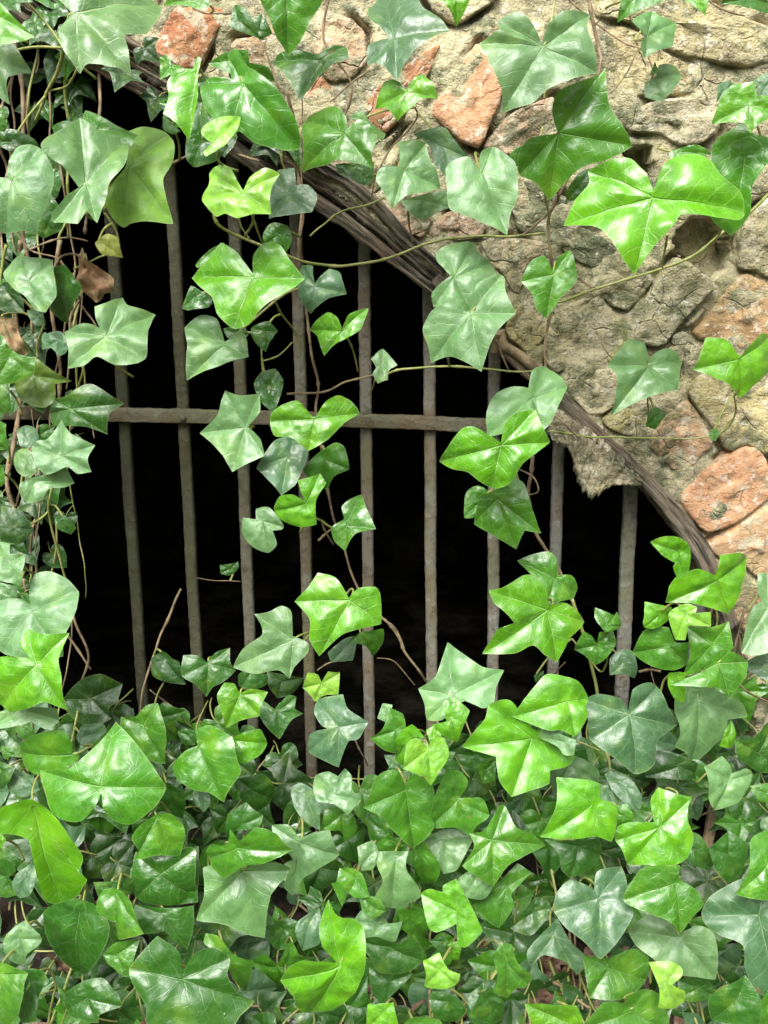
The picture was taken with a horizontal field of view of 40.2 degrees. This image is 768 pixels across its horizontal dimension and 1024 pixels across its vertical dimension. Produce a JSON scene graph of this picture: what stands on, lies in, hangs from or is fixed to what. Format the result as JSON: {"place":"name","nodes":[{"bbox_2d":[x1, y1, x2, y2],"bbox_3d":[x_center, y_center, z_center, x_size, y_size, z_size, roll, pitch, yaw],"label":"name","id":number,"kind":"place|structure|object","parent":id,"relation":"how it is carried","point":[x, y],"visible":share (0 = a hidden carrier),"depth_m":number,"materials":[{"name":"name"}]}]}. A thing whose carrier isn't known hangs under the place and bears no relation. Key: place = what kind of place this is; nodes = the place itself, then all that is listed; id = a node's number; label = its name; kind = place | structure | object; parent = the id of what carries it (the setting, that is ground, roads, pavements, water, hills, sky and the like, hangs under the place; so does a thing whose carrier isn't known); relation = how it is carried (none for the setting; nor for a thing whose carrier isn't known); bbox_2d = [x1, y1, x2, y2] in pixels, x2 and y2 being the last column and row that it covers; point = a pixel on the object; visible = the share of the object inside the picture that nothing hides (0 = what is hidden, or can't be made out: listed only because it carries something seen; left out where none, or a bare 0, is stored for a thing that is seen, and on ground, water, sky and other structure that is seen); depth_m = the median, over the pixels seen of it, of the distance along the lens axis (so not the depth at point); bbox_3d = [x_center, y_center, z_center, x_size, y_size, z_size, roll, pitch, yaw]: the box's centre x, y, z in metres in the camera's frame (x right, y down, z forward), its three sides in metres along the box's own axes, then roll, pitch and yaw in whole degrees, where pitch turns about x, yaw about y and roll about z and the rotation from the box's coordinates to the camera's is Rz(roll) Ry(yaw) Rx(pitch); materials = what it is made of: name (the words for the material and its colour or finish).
{"place":"outdoors","nodes":[
{"label":"outdoors","id":0,"kind":"place"},
{"bbox_2d":[0,561,707,821],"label":"chamber floor","id":1,"kind":"structure","parent":0,"point":[103,616],"depth_m":2.16,"materials":[{"name":"stone"}]},
{"bbox_2d":[0,822,737,1023],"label":"ground","id":2,"kind":"structure","parent":0,"point":[278,898],"depth_m":1.34,"materials":[{"name":"soil"}]},
{"bbox_2d":[0,588,235,948],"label":"ivy vine","id":3,"kind":"object","parent":2,"relation":"on","point":[112,784],"visible":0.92,"depth_m":1.12,"materials":[{"name":"green plant"}]},
{"bbox_2d":[0,840,286,1023],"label":"ivy vine","id":4,"kind":"object","parent":2,"relation":"on","point":[162,978],"visible":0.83,"depth_m":1.08,"materials":[{"name":"green plant"}]},
{"bbox_2d":[130,606,377,937],"bbox_3d":[-0.132,0.300,1.206,0.288,0.395,0.354,0,16,0],"label":"ivy vine","id":5,"kind":"object","parent":2,"relation":"on","point":[214,764],"visible":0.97,"depth_m":1.15,"materials":[{"name":"green plant"}]},
{"bbox_2d":[0,39,675,560],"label":"chamber wall","id":6,"kind":"structure","parent":2,"relation":"on","point":[590,529],"depth_m":2.46,"materials":[{"name":"stone"}]},
{"bbox_2d":[229,839,512,1023],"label":"ivy vine","id":7,"kind":"object","parent":2,"relation":"on","point":[380,943],"visible":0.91,"depth_m":1.08,"materials":[{"name":"green plant"}]},
{"bbox_2d":[30,894,761,1023],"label":"leaf litter","id":8,"kind":"object","parent":2,"relation":"on","point":[543,995],"visible":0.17,"depth_m":1.19,"materials":[{"name":"brown plant"}]},
{"bbox_2d":[354,643,544,927],"bbox_3d":[0.073,0.311,1.219,0.229,0.373,0.347,0,16,0],"label":"ivy vine","id":9,"kind":"object","parent":8,"relation":"on","point":[450,820],"visible":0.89,"depth_m":1.10,"materials":[{"name":"green plant"}]},
{"bbox_2d":[416,854,598,1023],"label":"ivy vine","id":10,"kind":"object","parent":8,"relation":"on","point":[522,940],"visible":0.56,"depth_m":1.16,"materials":[{"name":"green plant"}]},
{"bbox_2d":[463,599,636,880],"bbox_3d":[0.201,0.289,1.221,0.160,0.370,0.312,5,17,17],"label":"ivy vine","id":11,"kind":"object","parent":10,"relation":"on","point":[527,745],"visible":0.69,"depth_m":1.09,"materials":[{"name":"green plant"}]},
{"bbox_2d":[50,0,767,817],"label":"stone wall","id":12,"kind":"structure","parent":2,"relation":"on","point":[716,490],"depth_m":1.17,"materials":[{"name":"stone"}]},
{"bbox_2d":[0,564,92,770],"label":"ivy vine","id":13,"kind":"object","parent":12,"relation":"attached to","point":[33,636],"visible":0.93,"depth_m":1.13,"materials":[{"name":"green plant"}]},
{"bbox_2d":[0,0,174,302],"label":"ivy vine","id":14,"kind":"object","parent":12,"relation":"attached to","point":[91,153],"visible":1,"depth_m":1.01,"materials":[{"name":"green plant"}]},
{"bbox_2d":[0,239,154,440],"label":"ivy vine","id":15,"kind":"object","parent":14,"relation":"attached to","point":[119,336],"visible":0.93,"depth_m":1.07,"materials":[{"name":"green plant"}]},
{"bbox_2d":[0,384,123,603],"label":"ivy vine","id":16,"kind":"object","parent":15,"relation":"hanging from","point":[47,455],"visible":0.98,"depth_m":1.11,"materials":[{"name":"green plant"}]},
{"bbox_2d":[0,125,705,801],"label":"iron grate","id":17,"kind":"object","parent":12,"relation":"attached to","point":[364,421],"visible":0.53,"depth_m":1.31,"materials":[{"name":"metal"}]},
{"bbox_2d":[182,91,375,587],"bbox_3d":[-0.139,-0.157,1.133,0.286,0.589,0.206,9,19,28],"label":"ivy vine","id":18,"kind":"object","parent":17,"relation":"attached to","point":[233,286],"visible":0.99,"depth_m":1.08,"materials":[{"name":"green plant"}]},
{"bbox_2d":[295,573,426,766],"bbox_3d":[-0.021,0.199,1.201,0.148,0.313,0.212,0,16,0],"label":"ivy vine","id":19,"kind":"object","parent":18,"relation":"hanging from","point":[330,608],"visible":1,"depth_m":1.11,"materials":[{"name":"green plant"}]},
{"bbox_2d":[367,349,396,394],"bbox_3d":[-0.012,-0.152,1.163,0.026,0.064,0.105,-5,17,-15],"label":"ivy vine","id":20,"kind":"object","parent":18,"relation":"attached to","point":[383,361],"visible":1,"depth_m":1.12,"materials":[{"name":"green plant"}]},
{"bbox_2d":[252,0,468,242],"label":"ivy vine","id":21,"kind":"object","parent":12,"relation":"attached to","point":[408,27],"visible":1,"depth_m":1.00,"materials":[{"name":"green plant"}]},
{"bbox_2d":[8,0,739,629],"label":"arch timber","id":22,"kind":"object","parent":12,"relation":"attached to","point":[600,464],"visible":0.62,"depth_m":1.17,"materials":[{"name":"brown wood"}]},
{"bbox_2d":[133,0,543,267],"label":"ivy vine","id":23,"kind":"object","parent":22,"relation":"hanging from","point":[246,99],"visible":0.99,"depth_m":0.97,"materials":[{"name":"green plant"}]},
{"bbox_2d":[388,241,583,661],"bbox_3d":[0.116,-0.066,1.134,0.222,0.440,0.170,0,16,0],"label":"ivy vine","id":24,"kind":"object","parent":22,"relation":"hanging from","point":[471,314],"visible":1,"depth_m":1.08,"materials":[{"name":"green plant"}]},
{"bbox_2d":[446,0,631,366],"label":"ivy vine","id":25,"kind":"object","parent":12,"relation":"attached to","point":[528,66],"visible":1,"depth_m":0.99,"materials":[{"name":"green plant"}]},
{"bbox_2d":[548,333,767,440],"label":"ivy vine","id":26,"kind":"object","parent":12,"relation":"attached to","point":[638,372],"visible":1,"depth_m":1.07,"materials":[{"name":"green plant"}]},
{"bbox_2d":[558,73,767,301],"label":"ivy vine","id":27,"kind":"object","parent":12,"relation":"attached to","point":[627,209],"visible":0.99,"depth_m":0.97,"materials":[{"name":"green plant"}]},
{"bbox_2d":[567,0,767,101],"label":"ivy vine","id":28,"kind":"object","parent":12,"relation":"attached to","point":[657,31],"visible":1,"depth_m":0.99,"materials":[{"name":"green plant"}]},
{"bbox_2d":[586,653,767,863],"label":"ivy vine","id":29,"kind":"object","parent":12,"relation":"attached to","point":[721,764],"visible":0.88,"depth_m":1.17,"materials":[{"name":"green plant"}]},
{"bbox_2d":[632,536,767,735],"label":"ivy vine","id":30,"kind":"object","parent":12,"relation":"attached to","point":[658,648],"visible":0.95,"depth_m":1.11,"materials":[{"name":"green plant"}]},
{"bbox_2d":[540,732,724,877],"bbox_3d":[0.291,0.346,1.197,0.175,0.268,0.411,9,19,28],"label":"ivy vine","id":31,"kind":"object","parent":2,"relation":"on","point":[622,803],"visible":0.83,"depth_m":1.03,"materials":[{"name":"green plant"}]},
{"bbox_2d":[524,830,767,1023],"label":"ivy vine","id":32,"kind":"object","parent":2,"relation":"on","point":[695,913],"visible":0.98,"depth_m":1.05,"materials":[{"name":"green plant"}]},
{"bbox_2d":[702,801,715,848],"bbox_3d":[0.405,0.437,1.327,0.016,0.157,0.064,10,19,31],"label":"stake","id":33,"kind":"object","parent":2,"relation":"on","point":[708,836],"visible":0.27,"depth_m":1.32,"materials":[{"name":"brown wood"}]}
]}

